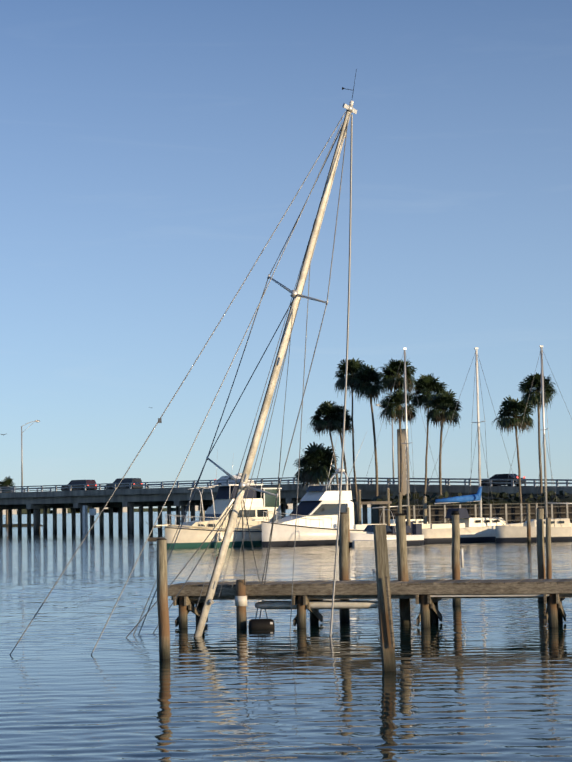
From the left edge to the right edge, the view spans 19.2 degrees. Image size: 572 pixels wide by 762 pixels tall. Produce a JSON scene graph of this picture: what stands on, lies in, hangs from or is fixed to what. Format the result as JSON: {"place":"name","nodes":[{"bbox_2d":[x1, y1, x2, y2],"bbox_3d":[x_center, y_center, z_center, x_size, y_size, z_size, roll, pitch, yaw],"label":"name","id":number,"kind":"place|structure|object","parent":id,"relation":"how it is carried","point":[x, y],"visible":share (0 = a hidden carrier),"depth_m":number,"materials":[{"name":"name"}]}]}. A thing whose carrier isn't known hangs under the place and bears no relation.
{"place":"outdoors","nodes":[
{"label":"outdoors","id":0,"kind":"place"},
{"bbox_2d":[3,503,370,514],"bbox_3d":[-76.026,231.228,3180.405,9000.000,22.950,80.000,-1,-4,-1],"label":"shore","id":1,"kind":"structure","parent":0,"point":[124,509],"depth_m":3137.35,"materials":[{"name":"white"}]},
{"bbox_2d":[0,552,571,761],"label":"water","id":2,"kind":"structure","parent":0,"point":[479,680],"depth_m":27.02,"materials":[{"name":"teal liquid"}]},
{"bbox_2d":[0,507,571,563],"bbox_3d":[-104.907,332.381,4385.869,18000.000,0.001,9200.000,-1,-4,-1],"label":"water","id":3,"kind":"structure","parent":0,"point":[49,546],"depth_m":113.83,"materials":[{"name":"teal liquid"}]},
{"bbox_2d":[3,524,42,526],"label":"islet","id":4,"kind":"object","parent":3,"relation":"in","point":[14,525],"visible":0.17,"depth_m":321.73,"materials":[{"name":"grey"}]},
{"bbox_2d":[0,476,18,523],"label":"tree","id":5,"kind":"object","parent":4,"relation":"on","point":[8,482],"visible":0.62,"depth_m":327.29,"materials":[{"name":"green plant"}]},
{"bbox_2d":[0,477,352,533],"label":"bridge","id":6,"kind":"structure","parent":3,"relation":"in","point":[130,499],"depth_m":205.65,"materials":[{"name":"concrete"}]},
{"bbox_2d":[21,420,39,491],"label":"bridge lamp","id":7,"kind":"object","parent":6,"relation":"on","point":[22,455],"visible":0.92,"depth_m":212.25,"materials":[{"name":"grey metal"}]},
{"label":"bridge road","id":8,"kind":"structure","parent":6,"relation":"on","visible":0},
{"bbox_2d":[61,480,96,490],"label":"car","id":9,"kind":"object","parent":8,"relation":"on","point":[71,482],"visible":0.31,"depth_m":215.65,"materials":[{"name":"black"}]},
{"bbox_2d":[106,478,142,488],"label":"car","id":10,"kind":"object","parent":8,"relation":"on","point":[125,480],"visible":0.56,"depth_m":210.72,"materials":[{"name":"grey metal"}]},
{"bbox_2d":[214,475,253,484],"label":"car","id":11,"kind":"object","parent":8,"relation":"on","point":[224,477],"visible":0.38,"depth_m":194.81,"materials":[{"name":"white metal"}]},
{"bbox_2d":[146,450,281,547],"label":"trawler","id":12,"kind":"object","parent":3,"relation":"on","point":[193,534],"visible":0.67,"depth_m":120.09,"materials":[{"name":"white plastic"}]},
{"bbox_2d":[248,619,274,629],"bbox_3d":[-0.538,5.401,37.279,0.561,0.340,0.341,-1,-4,-8],"label":"float drum","id":13,"kind":"object","parent":3,"relation":"on","point":[255,624],"visible":0.75,"depth_m":37.15,"materials":[{"name":"black plastic"}]},
{"bbox_2d":[194,69,356,636],"bbox_3d":[-0.531,0.538,35.859,4.217,14.437,1.515,-2,-4,15],"label":"mast","id":14,"kind":"object","parent":3,"relation":"in","point":[296,295],"visible":0.9,"depth_m":35.82,"materials":[{"name":"metal"}]},
{"bbox_2d":[10,111,352,654],"bbox_3d":[-1.862,0.185,35.319,4.576,11.897,9.981,-5,-6,39],"label":"rigging","id":15,"kind":"object","parent":14,"relation":"attached to","point":[344,415],"visible":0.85,"depth_m":35.70,"materials":[{"name":"silver metal"}]},
{"bbox_2d":[252,432,380,546],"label":"sport fisher","id":16,"kind":"object","parent":3,"relation":"on","point":[317,516],"visible":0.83,"depth_m":119.68,"materials":[{"name":"white plastic"}]},
{"bbox_2d":[148,488,530,547],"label":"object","id":17,"kind":"object","parent":3,"relation":"in","point":[370,543],"visible":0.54,"depth_m":120.80,"materials":[{"name":"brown wood"}]},
{"bbox_2d":[157,508,551,670],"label":"pilings","id":18,"kind":"object","parent":3,"relation":"in","point":[387,641],"visible":0.48,"depth_m":37.72,"materials":[{"name":"brown wood"}]},
{"bbox_2d":[168,578,571,628],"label":"dock","id":19,"kind":"object","parent":3,"relation":"in","point":[427,595],"visible":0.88,"depth_m":37.30,"materials":[{"name":"brown wood"}]},
{"bbox_2d":[350,509,423,546],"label":"runabout","id":20,"kind":"object","parent":3,"relation":"on","point":[416,537],"visible":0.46,"depth_m":114.10,"materials":[{"name":"white plastic"}]},
{"bbox_2d":[354,348,449,525],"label":"sailboat","id":21,"kind":"object","parent":3,"relation":"on","point":[418,521],"visible":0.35,"depth_m":139.94,"materials":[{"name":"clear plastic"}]},
{"bbox_2d":[406,347,526,542],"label":"sailboat","id":22,"kind":"object","parent":3,"relation":"on","point":[478,529],"visible":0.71,"depth_m":120.61,"materials":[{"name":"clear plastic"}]},
{"bbox_2d":[495,345,571,541],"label":"sailboat","id":23,"kind":"object","parent":3,"relation":"in","point":[561,529],"visible":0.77,"depth_m":117.40,"materials":[{"name":"white plastic"}]},
{"bbox_2d":[0,0,571,510],"label":"sky","id":24,"kind":"structure","parent":0,"point":[151,151],"materials":[{"name":"blue"}]},
{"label":"land","id":25,"kind":"structure","parent":0,"visible":0},
{"bbox_2d":[293,442,339,496],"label":"tree","id":26,"kind":"object","parent":25,"relation":"on","point":[313,470],"visible":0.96,"depth_m":174.62,"materials":[{"name":"green plant"}]},
{"bbox_2d":[307,401,342,490],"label":"palm","id":27,"kind":"object","parent":25,"relation":"on","point":[326,411],"visible":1,"depth_m":173.02,"materials":[{"name":"green plant"}]},
{"bbox_2d":[326,404,354,490],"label":"palm","id":28,"kind":"object","parent":25,"relation":"on","point":[348,425],"visible":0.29,"depth_m":177.11,"materials":[{"name":"green plant"}]},
{"bbox_2d":[334,358,367,523],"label":"palm","id":29,"kind":"object","parent":25,"relation":"on","point":[353,366],"visible":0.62,"depth_m":176.83,"materials":[{"name":"green plant"}]},
{"bbox_2d":[347,363,386,496],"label":"palm","id":30,"kind":"object","parent":25,"relation":"on","point":[369,375],"visible":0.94,"depth_m":172.66,"materials":[{"name":"green plant"}]},
{"bbox_2d":[375,358,419,420],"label":"palm","id":31,"kind":"object","parent":25,"relation":"on","point":[389,375],"visible":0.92,"depth_m":170.48,"materials":[{"name":"green plant"}]},
{"bbox_2d":[379,387,417,495],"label":"palm","id":32,"kind":"object","parent":25,"relation":"on","point":[394,408],"visible":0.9,"depth_m":168.34,"materials":[{"name":"green plant"}]},
{"bbox_2d":[397,429,409,498],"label":"monument","id":33,"kind":"object","parent":25,"relation":"on","point":[403,432],"visible":0.44,"depth_m":169.46,"materials":[{"name":"concrete"}]},
{"bbox_2d":[410,373,447,493],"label":"palm","id":34,"kind":"object","parent":25,"relation":"on","point":[428,384],"visible":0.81,"depth_m":171.56,"materials":[{"name":"green plant"}]},
{"bbox_2d":[293,477,571,523],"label":"bridge","id":35,"kind":"structure","parent":25,"relation":"on","point":[368,492],"depth_m":175.40,"materials":[{"name":"concrete"}]},
{"bbox_2d":[376,404,394,483],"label":"road lamp","id":36,"kind":"object","parent":35,"relation":"on","point":[392,449],"visible":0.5,"depth_m":191.18,"materials":[{"name":"grey metal"}]},
{"bbox_2d":[481,474,525,486],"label":"car","id":37,"kind":"object","parent":35,"relation":"on","point":[502,476],"visible":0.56,"depth_m":177.52,"materials":[{"name":"black metal"}]},
{"bbox_2d":[423,389,461,495],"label":"palm","id":38,"kind":"object","parent":25,"relation":"on","point":[446,402],"visible":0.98,"depth_m":167.57,"materials":[{"name":"green plant"}]},
{"bbox_2d":[371,490,571,523],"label":"hedge","id":39,"kind":"object","parent":25,"relation":"on","point":[497,499],"visible":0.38,"depth_m":160.50,"materials":[{"name":"green plant"}]},
{"bbox_2d":[379,502,571,523],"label":"marina fence","id":40,"kind":"object","parent":25,"relation":"on","point":[509,514],"visible":0.48,"depth_m":157.25,"materials":[{"name":"metal"}]},
{"bbox_2d":[492,395,535,502],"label":"palm","id":41,"kind":"object","parent":25,"relation":"on","point":[513,408],"visible":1,"depth_m":159.10,"materials":[{"name":"green plant"}]},
{"bbox_2d":[518,372,558,495],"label":"palm","id":42,"kind":"object","parent":25,"relation":"on","point":[535,400],"visible":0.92,"depth_m":162.95,"materials":[{"name":"green plant"}]}
]}

